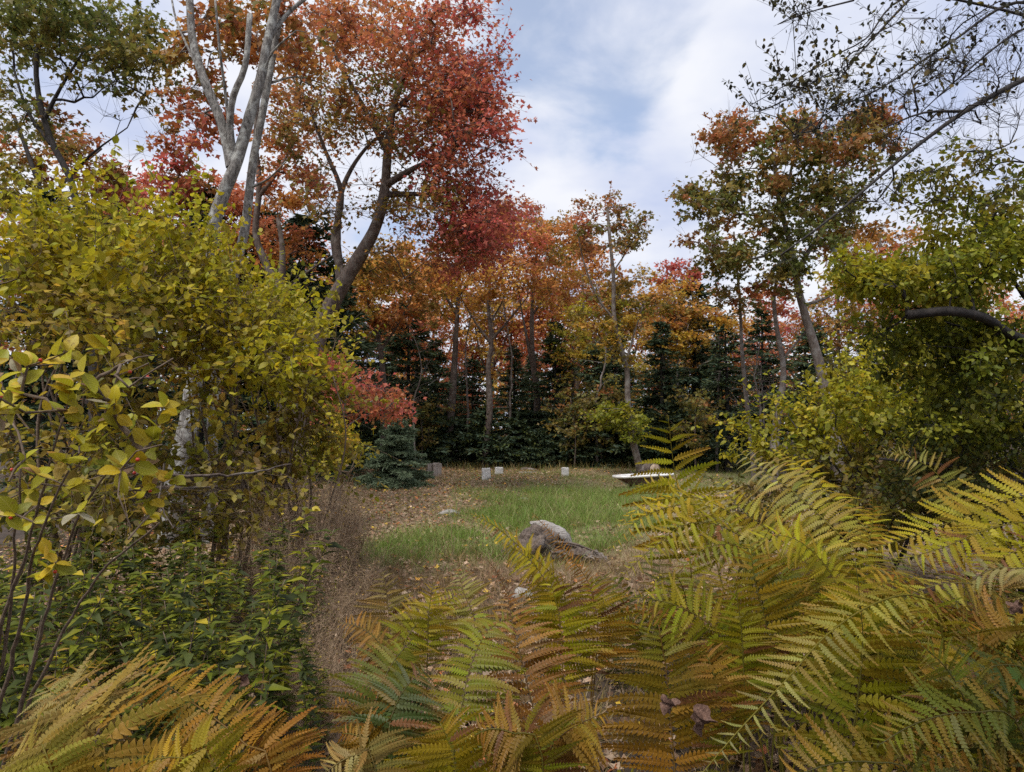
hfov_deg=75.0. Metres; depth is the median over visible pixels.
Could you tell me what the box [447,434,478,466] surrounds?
spruce sapling
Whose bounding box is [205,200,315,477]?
spruce tree
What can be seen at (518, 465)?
edge weeds
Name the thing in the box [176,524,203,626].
weed plant
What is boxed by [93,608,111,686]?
weed plant
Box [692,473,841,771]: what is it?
fern
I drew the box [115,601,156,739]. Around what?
weed plant
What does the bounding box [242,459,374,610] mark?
dry bush
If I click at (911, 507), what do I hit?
leafy shrub
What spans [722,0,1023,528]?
apple tree
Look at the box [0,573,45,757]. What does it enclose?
weed plant
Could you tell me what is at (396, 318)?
maple tree
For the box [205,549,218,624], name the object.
weed plant
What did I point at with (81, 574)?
weed plant
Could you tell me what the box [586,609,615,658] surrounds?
dry bush
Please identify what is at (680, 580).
fern
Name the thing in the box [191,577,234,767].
weed plant
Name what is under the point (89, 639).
weed plant
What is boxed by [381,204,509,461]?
maple tree
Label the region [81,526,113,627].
weed plant
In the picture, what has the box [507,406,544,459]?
spruce sapling
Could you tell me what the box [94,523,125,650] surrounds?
weed plant
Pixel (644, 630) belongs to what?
fern
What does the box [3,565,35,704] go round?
weed plant
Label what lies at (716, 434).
dead tree
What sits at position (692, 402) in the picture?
maple sapling
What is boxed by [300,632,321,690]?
weed plant
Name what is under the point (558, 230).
maple tree
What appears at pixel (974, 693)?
fern
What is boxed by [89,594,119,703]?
weed plant
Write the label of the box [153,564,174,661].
weed plant
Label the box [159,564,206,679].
weed plant
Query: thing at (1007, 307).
maple tree
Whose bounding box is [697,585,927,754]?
fern
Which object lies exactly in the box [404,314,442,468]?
dead tree
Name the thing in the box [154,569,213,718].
weed plant
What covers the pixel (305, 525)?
weed plant
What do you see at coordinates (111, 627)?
weed plant
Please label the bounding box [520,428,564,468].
spruce sapling
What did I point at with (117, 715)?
weed plant
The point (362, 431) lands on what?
spruce sapling
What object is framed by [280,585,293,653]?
weed plant
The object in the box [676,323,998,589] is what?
leafy shrub
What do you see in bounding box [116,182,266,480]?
spruce tree
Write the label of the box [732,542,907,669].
fern
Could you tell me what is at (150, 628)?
weed plant
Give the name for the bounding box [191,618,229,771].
weed plant
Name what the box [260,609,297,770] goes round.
weed plant
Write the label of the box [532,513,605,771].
fern
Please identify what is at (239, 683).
weed plant
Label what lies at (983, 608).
fern
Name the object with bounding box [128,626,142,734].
weed plant
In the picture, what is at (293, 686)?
dry bush
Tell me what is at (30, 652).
weed plant
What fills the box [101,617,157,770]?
weed plant
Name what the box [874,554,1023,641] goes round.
fern
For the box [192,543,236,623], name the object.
weed plant
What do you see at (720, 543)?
fern
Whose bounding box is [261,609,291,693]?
weed plant
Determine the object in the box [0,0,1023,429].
sky
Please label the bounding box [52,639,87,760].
weed plant
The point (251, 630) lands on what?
weed plant
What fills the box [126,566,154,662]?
weed plant
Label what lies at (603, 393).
maple sapling
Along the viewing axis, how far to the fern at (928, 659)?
2.85 m
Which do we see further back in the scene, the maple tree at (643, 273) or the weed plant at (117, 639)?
the maple tree at (643, 273)
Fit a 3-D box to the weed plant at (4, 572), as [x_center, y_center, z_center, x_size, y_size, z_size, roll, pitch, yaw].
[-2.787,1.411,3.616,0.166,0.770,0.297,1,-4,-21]
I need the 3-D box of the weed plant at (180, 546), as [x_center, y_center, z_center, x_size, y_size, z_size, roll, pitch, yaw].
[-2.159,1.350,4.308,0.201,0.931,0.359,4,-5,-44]
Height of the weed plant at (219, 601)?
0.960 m
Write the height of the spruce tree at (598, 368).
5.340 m
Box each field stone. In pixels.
[438,509,460,514]
[512,587,533,599]
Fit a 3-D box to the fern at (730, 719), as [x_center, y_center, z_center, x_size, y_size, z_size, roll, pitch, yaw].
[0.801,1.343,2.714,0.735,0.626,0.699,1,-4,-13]
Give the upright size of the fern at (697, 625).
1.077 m
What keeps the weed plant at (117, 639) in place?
on the ground at (4, 532)
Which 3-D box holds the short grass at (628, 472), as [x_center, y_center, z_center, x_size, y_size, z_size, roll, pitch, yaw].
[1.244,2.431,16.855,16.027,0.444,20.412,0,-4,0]
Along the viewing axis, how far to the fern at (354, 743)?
1.91 m
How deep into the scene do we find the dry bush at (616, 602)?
4.92 m
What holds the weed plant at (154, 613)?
on the ground at (4, 532)
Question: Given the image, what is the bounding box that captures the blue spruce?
[350,417,434,489]
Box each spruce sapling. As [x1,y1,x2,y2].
[323,411,379,468]
[350,416,380,469]
[415,402,460,458]
[418,434,456,467]
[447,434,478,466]
[448,431,481,462]
[451,405,523,467]
[492,414,544,468]
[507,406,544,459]
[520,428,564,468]
[536,406,587,465]
[549,399,631,468]
[570,408,634,468]
[590,403,652,466]
[607,406,633,454]
[609,393,710,472]
[644,392,723,469]
[689,416,757,468]
[692,427,739,467]
[721,417,751,462]
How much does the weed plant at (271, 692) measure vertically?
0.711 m
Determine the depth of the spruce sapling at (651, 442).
24.86 m
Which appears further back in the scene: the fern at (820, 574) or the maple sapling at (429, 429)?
the maple sapling at (429, 429)
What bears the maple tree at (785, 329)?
on the ground at (4, 532)
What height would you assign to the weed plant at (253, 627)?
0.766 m
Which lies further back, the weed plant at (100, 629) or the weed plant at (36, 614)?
the weed plant at (100, 629)
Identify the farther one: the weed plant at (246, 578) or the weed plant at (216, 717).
the weed plant at (246, 578)
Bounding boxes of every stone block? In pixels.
[481,468,490,479]
[495,467,503,474]
[561,467,568,476]
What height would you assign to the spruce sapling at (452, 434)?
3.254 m
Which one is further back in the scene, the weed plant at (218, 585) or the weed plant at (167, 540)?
the weed plant at (167, 540)
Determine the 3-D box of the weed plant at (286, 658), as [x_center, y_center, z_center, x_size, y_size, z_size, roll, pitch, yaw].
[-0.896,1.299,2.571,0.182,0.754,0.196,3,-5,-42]
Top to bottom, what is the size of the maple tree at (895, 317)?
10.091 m
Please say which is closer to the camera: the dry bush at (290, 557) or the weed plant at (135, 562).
the weed plant at (135, 562)
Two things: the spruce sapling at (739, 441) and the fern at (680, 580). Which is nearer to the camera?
the fern at (680, 580)
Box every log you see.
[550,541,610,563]
[642,463,660,471]
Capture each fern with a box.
[0,641,210,771]
[0,693,258,771]
[127,656,327,771]
[317,635,449,771]
[320,707,422,771]
[331,611,413,771]
[353,570,421,757]
[366,566,499,770]
[370,688,478,762]
[384,680,608,771]
[394,732,502,771]
[398,705,472,771]
[405,732,506,771]
[415,609,525,771]
[470,513,588,769]
[475,558,593,768]
[512,573,638,768]
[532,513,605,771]
[536,714,617,771]
[583,542,715,675]
[589,638,667,704]
[594,588,724,703]
[594,622,739,771]
[598,595,860,767]
[607,474,887,771]
[617,563,799,698]
[617,706,738,771]
[619,418,735,770]
[624,633,811,771]
[633,569,785,771]
[677,580,800,715]
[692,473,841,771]
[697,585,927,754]
[699,571,973,771]
[703,541,825,771]
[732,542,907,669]
[733,444,892,767]
[740,558,920,663]
[753,689,1023,771]
[765,541,936,668]
[767,561,949,771]
[770,702,1023,771]
[771,582,1022,771]
[786,568,943,694]
[787,619,963,771]
[790,575,1013,745]
[807,561,983,694]
[810,559,953,696]
[825,568,978,721]
[845,492,887,760]
[848,605,1023,771]
[859,686,1023,771]
[866,466,1023,588]
[868,552,1015,739]
[869,623,1023,771]
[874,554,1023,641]
[881,446,991,764]
[890,627,1023,731]
[917,637,1023,769]
[918,585,1023,715]
[932,609,1023,721]
[936,591,1021,625]
[942,550,1023,618]
[951,702,1023,737]
[952,579,1023,635]
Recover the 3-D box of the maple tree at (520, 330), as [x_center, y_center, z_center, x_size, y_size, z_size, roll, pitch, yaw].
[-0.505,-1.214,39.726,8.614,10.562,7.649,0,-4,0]
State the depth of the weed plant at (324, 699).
2.98 m
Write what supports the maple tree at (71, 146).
on the ground at (4, 532)
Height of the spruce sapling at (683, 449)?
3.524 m
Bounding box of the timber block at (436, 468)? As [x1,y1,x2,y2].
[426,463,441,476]
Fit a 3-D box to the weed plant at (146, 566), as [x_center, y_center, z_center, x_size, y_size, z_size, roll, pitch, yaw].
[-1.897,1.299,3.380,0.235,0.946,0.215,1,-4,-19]
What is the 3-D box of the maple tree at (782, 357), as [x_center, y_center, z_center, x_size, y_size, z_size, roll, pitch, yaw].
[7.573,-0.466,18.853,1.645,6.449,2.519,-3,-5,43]
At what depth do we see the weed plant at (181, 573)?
3.50 m
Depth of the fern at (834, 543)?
2.61 m
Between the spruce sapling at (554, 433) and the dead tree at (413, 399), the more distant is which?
the spruce sapling at (554, 433)
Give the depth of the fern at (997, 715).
1.83 m
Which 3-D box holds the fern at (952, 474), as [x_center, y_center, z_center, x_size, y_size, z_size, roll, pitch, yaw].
[1.599,0.902,2.503,0.355,1.350,0.118,-2,-4,25]
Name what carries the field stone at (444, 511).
on the ground at (4, 532)
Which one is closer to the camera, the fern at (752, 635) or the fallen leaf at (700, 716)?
the fallen leaf at (700, 716)
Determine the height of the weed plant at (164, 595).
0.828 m
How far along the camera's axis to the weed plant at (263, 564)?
3.76 m
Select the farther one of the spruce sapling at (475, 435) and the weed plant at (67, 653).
the spruce sapling at (475, 435)
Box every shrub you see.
[0,134,276,655]
[0,333,185,770]
[6,187,366,610]
[150,235,412,583]
[281,402,375,528]
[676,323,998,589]
[819,408,1023,619]
[834,287,1023,556]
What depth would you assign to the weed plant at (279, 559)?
3.85 m
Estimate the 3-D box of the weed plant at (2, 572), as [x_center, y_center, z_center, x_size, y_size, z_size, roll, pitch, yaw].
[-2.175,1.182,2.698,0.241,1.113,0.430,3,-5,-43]
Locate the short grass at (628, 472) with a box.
[0,464,1023,576]
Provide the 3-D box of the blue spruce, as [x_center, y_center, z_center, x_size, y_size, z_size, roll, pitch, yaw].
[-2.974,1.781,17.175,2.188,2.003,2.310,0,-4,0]
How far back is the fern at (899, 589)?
2.93 m
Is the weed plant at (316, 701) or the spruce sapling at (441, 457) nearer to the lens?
the weed plant at (316, 701)
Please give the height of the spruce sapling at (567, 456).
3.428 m
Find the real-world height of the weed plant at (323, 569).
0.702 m
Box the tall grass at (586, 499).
[340,470,692,572]
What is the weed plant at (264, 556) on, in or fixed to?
on the ground at (4, 532)
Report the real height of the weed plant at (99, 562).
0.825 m
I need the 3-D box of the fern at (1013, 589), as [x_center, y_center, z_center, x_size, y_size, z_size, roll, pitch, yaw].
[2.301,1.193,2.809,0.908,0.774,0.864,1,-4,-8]
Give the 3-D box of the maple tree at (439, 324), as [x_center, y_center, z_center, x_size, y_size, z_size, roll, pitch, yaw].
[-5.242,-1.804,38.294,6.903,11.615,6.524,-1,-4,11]
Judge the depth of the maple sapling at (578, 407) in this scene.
25.38 m
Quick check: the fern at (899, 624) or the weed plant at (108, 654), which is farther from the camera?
the weed plant at (108, 654)
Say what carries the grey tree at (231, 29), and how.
on the ground at (4, 532)
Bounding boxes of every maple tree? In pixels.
[0,0,186,500]
[0,114,154,495]
[0,207,64,446]
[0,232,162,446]
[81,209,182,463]
[103,109,268,444]
[140,225,264,392]
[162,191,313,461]
[175,194,341,309]
[219,80,343,484]
[263,0,548,497]
[296,237,393,390]
[315,235,448,468]
[319,233,426,391]
[346,284,458,400]
[377,256,478,401]
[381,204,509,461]
[385,319,447,397]
[388,262,484,406]
[427,212,564,467]
[431,266,548,427]
[438,327,495,405]
[439,285,570,421]
[486,242,621,426]
[492,193,599,418]
[495,300,570,409]
[524,240,631,402]
[538,304,616,406]
[541,268,636,392]
[559,180,686,472]
[562,262,673,402]
[613,289,710,407]
[622,257,721,394]
[628,277,743,421]
[662,97,910,479]
[692,232,798,477]
[705,318,770,405]
[714,299,798,413]
[737,263,809,483]
[739,289,862,459]
[778,275,909,402]
[818,222,929,457]
[833,252,1000,449]
[891,232,1016,411]
[915,293,1023,421]
[987,287,1023,458]
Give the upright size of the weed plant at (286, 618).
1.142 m
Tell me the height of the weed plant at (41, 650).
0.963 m
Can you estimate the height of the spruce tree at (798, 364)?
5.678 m
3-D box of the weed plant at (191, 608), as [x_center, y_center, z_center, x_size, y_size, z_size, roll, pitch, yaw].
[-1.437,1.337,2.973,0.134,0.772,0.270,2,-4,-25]
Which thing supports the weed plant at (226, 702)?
on the ground at (4, 532)
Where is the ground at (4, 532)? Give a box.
[0,430,1023,771]
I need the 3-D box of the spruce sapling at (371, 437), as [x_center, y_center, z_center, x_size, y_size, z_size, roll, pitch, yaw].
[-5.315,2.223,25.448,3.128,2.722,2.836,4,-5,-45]
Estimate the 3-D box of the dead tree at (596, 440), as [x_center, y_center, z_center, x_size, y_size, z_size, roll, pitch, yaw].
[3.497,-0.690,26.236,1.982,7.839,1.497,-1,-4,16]
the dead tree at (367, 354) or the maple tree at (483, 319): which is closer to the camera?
the dead tree at (367, 354)
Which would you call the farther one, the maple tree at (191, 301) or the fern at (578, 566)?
the maple tree at (191, 301)
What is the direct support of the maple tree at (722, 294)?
on the ground at (4, 532)
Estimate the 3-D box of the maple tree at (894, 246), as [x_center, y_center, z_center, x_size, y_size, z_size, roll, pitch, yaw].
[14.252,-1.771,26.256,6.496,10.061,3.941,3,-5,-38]
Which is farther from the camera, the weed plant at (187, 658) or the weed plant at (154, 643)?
the weed plant at (154, 643)
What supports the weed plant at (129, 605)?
on the ground at (4, 532)
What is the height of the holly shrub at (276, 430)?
3.428 m
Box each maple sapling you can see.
[298,340,426,500]
[398,394,458,463]
[537,388,601,465]
[554,373,642,460]
[648,384,729,471]
[775,344,902,447]
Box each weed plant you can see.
[0,526,58,615]
[0,544,8,653]
[0,544,19,570]
[0,553,51,640]
[0,571,11,645]
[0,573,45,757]
[0,589,27,700]
[0,595,33,766]
[0,595,50,686]
[0,609,63,764]
[0,615,19,749]
[0,618,48,748]
[0,636,26,743]
[0,680,36,750]
[0,685,39,742]
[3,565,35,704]
[4,574,51,695]
[4,592,55,750]
[11,673,61,713]
[14,547,139,761]
[15,586,65,707]
[20,565,41,674]
[27,509,67,682]
[27,523,58,649]
[29,554,89,714]
[31,602,70,696]
[37,545,77,682]
[39,626,70,680]
[43,648,69,708]
[46,586,108,692]
[51,516,115,665]
[51,546,94,637]
[51,560,86,679]
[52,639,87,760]
[56,570,105,718]
[59,549,123,751]
[59,579,110,717]
[64,600,102,729]
[68,527,99,656]
[69,593,119,770]
[69,624,97,695]
[74,530,102,667]
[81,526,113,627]
[81,673,140,768]
[84,575,120,674]
[86,555,108,685]
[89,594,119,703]
[91,519,140,679]
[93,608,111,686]
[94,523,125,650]
[95,584,134,686]
[97,585,121,676]
[100,643,176,769]
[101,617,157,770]
[102,596,176,734]
[102,597,132,681]
[103,530,135,673]
[104,661,165,771]
[107,641,183,760]
[110,552,139,683]
[115,542,160,675]
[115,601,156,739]
[118,561,153,631]
[119,570,163,714]
[119,613,154,757]
[120,555,138,647]
[121,548,154,695]
[121,553,173,681]
[123,542,169,664]
[125,544,151,685]
[125,623,158,742]
[126,532,162,640]
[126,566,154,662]
[126,685,162,759]
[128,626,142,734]
[131,611,213,771]
[131,625,204,763]
[133,650,176,763]
[136,584,181,678]
[143,585,201,739]
[143,619,170,738]
[144,557,182,625]
[144,636,180,755]
[145,546,165,615]
[148,620,176,690]
[148,631,229,766]
[150,581,192,732]
[150,601,203,760]
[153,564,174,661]
[153,576,204,686]
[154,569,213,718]
[155,509,181,628]
[155,550,185,643]
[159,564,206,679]
[160,628,224,769]
[162,546,191,603]
[165,525,191,603]
[165,632,202,764]
[166,540,201,653]
[167,542,198,662]
[171,619,216,758]
[176,505,220,655]
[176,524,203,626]
[181,565,199,632]
[182,605,197,670]
[185,560,242,757]
[186,628,205,706]
[187,554,257,691]
[190,592,233,676]
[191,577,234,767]
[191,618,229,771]
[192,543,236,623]
[198,567,213,655]
[199,569,235,677]
[200,570,238,720]
[201,561,249,687]
[201,661,248,769]
[202,527,222,616]
[203,577,299,769]
[203,664,249,759]
[204,645,238,740]
[204,694,243,771]
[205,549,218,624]
[206,694,236,771]
[208,635,236,741]
[211,624,257,768]
[220,559,257,642]
[221,569,239,673]
[222,577,248,637]
[228,578,294,709]
[228,645,255,748]
[230,632,261,742]
[233,527,348,768]
[233,559,291,771]
[233,589,286,693]
[233,599,263,718]
[237,680,268,751]
[245,551,270,694]
[245,673,283,771]
[247,584,289,702]
[248,556,284,634]
[249,535,290,673]
[251,549,270,655]
[251,642,298,763]
[252,575,296,691]
[253,532,297,610]
[254,522,290,610]
[254,583,311,753]
[255,531,281,668]
[257,623,305,756]
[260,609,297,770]
[261,576,302,734]
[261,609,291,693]
[266,617,301,770]
[272,574,284,650]
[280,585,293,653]
[282,516,320,685]
[285,619,336,770]
[289,613,327,762]
[290,660,328,771]
[292,701,319,771]
[293,649,324,765]
[296,566,313,655]
[300,544,321,639]
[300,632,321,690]
[302,563,328,660]
[308,638,333,713]
[311,592,328,681]
[316,668,330,760]
[322,578,336,642]
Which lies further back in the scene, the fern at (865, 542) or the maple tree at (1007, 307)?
the maple tree at (1007, 307)
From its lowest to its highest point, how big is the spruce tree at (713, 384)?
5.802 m
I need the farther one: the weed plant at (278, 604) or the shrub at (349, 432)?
the shrub at (349, 432)
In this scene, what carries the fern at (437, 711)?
on the ground at (4, 532)
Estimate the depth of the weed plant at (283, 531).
4.27 m
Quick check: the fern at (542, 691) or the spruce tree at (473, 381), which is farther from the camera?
the spruce tree at (473, 381)
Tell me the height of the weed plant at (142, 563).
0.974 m
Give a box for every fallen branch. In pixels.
[156,485,217,489]
[158,463,173,527]
[172,464,291,477]
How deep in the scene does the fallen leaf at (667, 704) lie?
1.36 m
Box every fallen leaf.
[93,728,111,745]
[235,674,249,688]
[660,694,680,714]
[690,704,716,736]
[1005,600,1023,613]
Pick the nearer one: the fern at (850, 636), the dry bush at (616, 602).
the fern at (850, 636)
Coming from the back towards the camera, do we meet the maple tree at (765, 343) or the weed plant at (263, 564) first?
the maple tree at (765, 343)
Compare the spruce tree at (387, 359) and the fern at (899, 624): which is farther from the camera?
the spruce tree at (387, 359)
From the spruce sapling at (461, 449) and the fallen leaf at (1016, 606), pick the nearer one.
the fallen leaf at (1016, 606)
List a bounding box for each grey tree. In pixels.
[145,0,339,549]
[200,1,347,543]
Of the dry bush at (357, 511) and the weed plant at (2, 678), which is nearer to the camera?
the weed plant at (2, 678)
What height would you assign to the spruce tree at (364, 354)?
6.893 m
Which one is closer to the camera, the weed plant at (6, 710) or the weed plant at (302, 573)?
the weed plant at (6, 710)
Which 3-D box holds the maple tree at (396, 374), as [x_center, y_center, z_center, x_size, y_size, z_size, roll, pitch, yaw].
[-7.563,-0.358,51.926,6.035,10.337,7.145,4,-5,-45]
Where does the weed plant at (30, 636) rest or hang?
on the ground at (4, 532)
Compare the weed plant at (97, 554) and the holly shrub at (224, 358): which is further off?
the holly shrub at (224, 358)
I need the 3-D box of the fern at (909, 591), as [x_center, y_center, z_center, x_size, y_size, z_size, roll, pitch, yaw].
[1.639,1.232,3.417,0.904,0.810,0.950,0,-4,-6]
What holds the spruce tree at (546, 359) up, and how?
on the ground at (4, 532)
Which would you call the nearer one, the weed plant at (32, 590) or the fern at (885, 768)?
the fern at (885, 768)
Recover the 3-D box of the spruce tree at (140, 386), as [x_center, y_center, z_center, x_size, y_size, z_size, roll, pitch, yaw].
[-8.863,-0.839,15.040,4.476,6.809,5.162,-4,-5,44]
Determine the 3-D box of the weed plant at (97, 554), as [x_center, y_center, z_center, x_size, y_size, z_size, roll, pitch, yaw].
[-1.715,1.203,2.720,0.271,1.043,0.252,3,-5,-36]
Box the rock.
[501,520,571,560]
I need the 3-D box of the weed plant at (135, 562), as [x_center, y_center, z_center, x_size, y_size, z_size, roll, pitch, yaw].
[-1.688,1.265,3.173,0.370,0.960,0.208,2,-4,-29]
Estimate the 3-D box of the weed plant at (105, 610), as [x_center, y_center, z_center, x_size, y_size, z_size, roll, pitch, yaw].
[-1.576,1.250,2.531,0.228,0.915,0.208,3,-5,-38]
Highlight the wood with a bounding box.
[2,331,1023,444]
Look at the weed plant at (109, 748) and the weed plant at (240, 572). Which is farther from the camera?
the weed plant at (240, 572)
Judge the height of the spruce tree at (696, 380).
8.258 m
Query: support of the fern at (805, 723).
on the ground at (4, 532)
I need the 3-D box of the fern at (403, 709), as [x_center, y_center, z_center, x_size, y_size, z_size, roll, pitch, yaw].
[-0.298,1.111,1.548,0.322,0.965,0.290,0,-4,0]
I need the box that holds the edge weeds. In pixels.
[358,459,747,471]
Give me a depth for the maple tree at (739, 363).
33.51 m
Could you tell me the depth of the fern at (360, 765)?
1.26 m
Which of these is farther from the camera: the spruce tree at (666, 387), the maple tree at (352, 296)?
the maple tree at (352, 296)
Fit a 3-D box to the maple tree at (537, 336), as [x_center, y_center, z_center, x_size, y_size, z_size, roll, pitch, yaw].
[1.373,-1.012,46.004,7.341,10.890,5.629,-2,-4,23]
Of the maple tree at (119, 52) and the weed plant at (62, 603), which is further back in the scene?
the maple tree at (119, 52)
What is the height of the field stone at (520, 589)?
0.181 m
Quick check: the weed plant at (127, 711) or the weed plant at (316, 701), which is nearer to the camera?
the weed plant at (127, 711)
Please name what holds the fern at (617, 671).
on the ground at (4, 532)
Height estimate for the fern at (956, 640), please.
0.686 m
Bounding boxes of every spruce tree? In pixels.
[0,187,135,495]
[15,201,238,504]
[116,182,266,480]
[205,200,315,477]
[224,207,424,484]
[314,278,384,475]
[360,295,466,466]
[364,318,405,414]
[416,338,464,460]
[443,372,470,455]
[452,355,504,454]
[491,345,552,460]
[516,354,551,418]
[524,318,578,463]
[554,338,624,467]
[594,321,641,405]
[630,317,707,469]
[634,276,763,464]
[690,314,769,471]
[720,308,803,466]
[766,321,881,465]
[845,334,895,454]
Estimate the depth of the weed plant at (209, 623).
3.10 m
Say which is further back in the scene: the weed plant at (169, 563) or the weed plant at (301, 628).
the weed plant at (169, 563)
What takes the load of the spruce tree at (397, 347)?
on the ground at (4, 532)
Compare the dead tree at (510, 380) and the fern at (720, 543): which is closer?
the fern at (720, 543)
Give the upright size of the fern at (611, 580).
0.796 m
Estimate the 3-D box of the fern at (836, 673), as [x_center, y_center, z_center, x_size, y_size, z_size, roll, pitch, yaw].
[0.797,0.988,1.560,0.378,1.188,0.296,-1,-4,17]
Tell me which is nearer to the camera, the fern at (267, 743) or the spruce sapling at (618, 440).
the fern at (267, 743)
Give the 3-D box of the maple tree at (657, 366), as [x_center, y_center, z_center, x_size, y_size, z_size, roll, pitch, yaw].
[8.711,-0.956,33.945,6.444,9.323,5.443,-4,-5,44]
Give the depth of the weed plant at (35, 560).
2.82 m
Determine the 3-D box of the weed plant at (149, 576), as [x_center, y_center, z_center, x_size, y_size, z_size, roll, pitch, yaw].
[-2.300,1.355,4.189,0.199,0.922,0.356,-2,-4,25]
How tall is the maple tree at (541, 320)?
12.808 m
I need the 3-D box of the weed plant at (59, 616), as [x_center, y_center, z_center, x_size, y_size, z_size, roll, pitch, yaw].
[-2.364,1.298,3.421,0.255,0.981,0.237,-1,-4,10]
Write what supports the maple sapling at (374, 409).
on the ground at (4, 532)
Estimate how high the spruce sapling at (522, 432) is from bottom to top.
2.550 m
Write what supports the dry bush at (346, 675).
on the ground at (4, 532)
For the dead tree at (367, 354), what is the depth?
26.09 m
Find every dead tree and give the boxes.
[363,301,385,436]
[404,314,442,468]
[446,297,486,430]
[494,301,529,435]
[578,275,611,462]
[671,313,713,448]
[699,306,739,471]
[728,353,790,474]
[729,336,778,479]
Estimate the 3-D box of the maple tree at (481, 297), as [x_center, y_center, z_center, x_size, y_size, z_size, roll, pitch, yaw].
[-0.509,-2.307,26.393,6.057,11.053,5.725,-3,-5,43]
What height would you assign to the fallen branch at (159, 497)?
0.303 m
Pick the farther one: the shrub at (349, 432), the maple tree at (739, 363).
the maple tree at (739, 363)
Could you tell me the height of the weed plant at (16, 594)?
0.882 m
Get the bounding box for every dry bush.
[183,488,313,629]
[229,453,320,573]
[234,488,361,646]
[239,606,355,736]
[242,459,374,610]
[277,633,358,763]
[285,464,359,559]
[285,568,364,697]
[286,476,375,593]
[287,468,339,540]
[288,540,379,651]
[319,621,372,723]
[321,476,389,576]
[330,483,381,546]
[344,543,397,613]
[360,588,405,646]
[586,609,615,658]
[604,583,630,624]
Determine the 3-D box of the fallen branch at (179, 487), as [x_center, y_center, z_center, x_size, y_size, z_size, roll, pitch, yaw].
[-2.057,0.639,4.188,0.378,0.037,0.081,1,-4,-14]
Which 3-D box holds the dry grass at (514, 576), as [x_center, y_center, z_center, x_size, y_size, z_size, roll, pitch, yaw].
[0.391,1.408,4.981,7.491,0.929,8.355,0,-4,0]
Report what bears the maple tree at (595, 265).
on the ground at (4, 532)
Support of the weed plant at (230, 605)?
on the ground at (4, 532)
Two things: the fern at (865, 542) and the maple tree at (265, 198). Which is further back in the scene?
the maple tree at (265, 198)
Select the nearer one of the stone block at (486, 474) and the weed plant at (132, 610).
the weed plant at (132, 610)
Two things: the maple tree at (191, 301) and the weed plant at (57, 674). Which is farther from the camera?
the maple tree at (191, 301)
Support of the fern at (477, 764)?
on the ground at (4, 532)
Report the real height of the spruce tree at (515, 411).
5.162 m
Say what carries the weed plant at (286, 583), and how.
on the ground at (4, 532)
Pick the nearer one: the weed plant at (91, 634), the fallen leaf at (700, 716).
the fallen leaf at (700, 716)
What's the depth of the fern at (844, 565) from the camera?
3.62 m
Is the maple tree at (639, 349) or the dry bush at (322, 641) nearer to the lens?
the dry bush at (322, 641)
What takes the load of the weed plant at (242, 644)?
on the ground at (4, 532)
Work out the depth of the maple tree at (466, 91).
14.79 m
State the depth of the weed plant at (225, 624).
2.85 m
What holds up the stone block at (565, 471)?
on the ground at (4, 532)
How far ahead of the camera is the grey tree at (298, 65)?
9.15 m
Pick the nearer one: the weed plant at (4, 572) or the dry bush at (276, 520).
the weed plant at (4, 572)
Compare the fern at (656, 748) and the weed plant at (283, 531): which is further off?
the weed plant at (283, 531)
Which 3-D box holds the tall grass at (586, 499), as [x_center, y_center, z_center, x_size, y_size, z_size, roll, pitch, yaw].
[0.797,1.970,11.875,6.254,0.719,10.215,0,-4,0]
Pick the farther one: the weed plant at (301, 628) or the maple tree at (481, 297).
the maple tree at (481, 297)
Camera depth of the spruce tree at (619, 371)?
30.99 m
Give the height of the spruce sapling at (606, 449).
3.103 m
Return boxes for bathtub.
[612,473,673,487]
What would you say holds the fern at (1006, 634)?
on the ground at (4, 532)
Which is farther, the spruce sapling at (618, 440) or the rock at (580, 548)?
the spruce sapling at (618, 440)
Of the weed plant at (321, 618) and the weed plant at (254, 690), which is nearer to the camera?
the weed plant at (254, 690)
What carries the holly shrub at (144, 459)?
on the ground at (4, 532)
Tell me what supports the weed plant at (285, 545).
on the ground at (4, 532)
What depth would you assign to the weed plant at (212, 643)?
2.16 m
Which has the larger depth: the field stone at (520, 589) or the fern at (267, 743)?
the field stone at (520, 589)
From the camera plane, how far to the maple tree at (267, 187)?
17.84 m
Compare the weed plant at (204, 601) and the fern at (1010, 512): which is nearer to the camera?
the fern at (1010, 512)
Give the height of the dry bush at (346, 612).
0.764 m
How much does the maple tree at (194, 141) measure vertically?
10.601 m
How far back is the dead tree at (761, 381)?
21.02 m
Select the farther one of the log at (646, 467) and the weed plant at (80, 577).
the log at (646, 467)
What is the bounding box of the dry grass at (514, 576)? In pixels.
[34,492,1017,771]
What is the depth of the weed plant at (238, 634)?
2.49 m
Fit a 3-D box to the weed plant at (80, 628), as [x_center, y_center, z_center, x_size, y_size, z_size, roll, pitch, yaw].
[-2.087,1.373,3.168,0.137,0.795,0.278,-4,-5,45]
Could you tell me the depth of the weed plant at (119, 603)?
3.57 m
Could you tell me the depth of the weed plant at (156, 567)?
4.37 m
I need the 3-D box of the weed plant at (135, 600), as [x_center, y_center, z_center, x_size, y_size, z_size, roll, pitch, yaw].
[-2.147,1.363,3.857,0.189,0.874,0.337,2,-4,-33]
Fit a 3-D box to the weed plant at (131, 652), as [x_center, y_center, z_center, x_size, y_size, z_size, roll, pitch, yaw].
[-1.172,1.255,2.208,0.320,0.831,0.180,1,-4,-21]
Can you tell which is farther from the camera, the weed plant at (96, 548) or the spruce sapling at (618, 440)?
the spruce sapling at (618, 440)

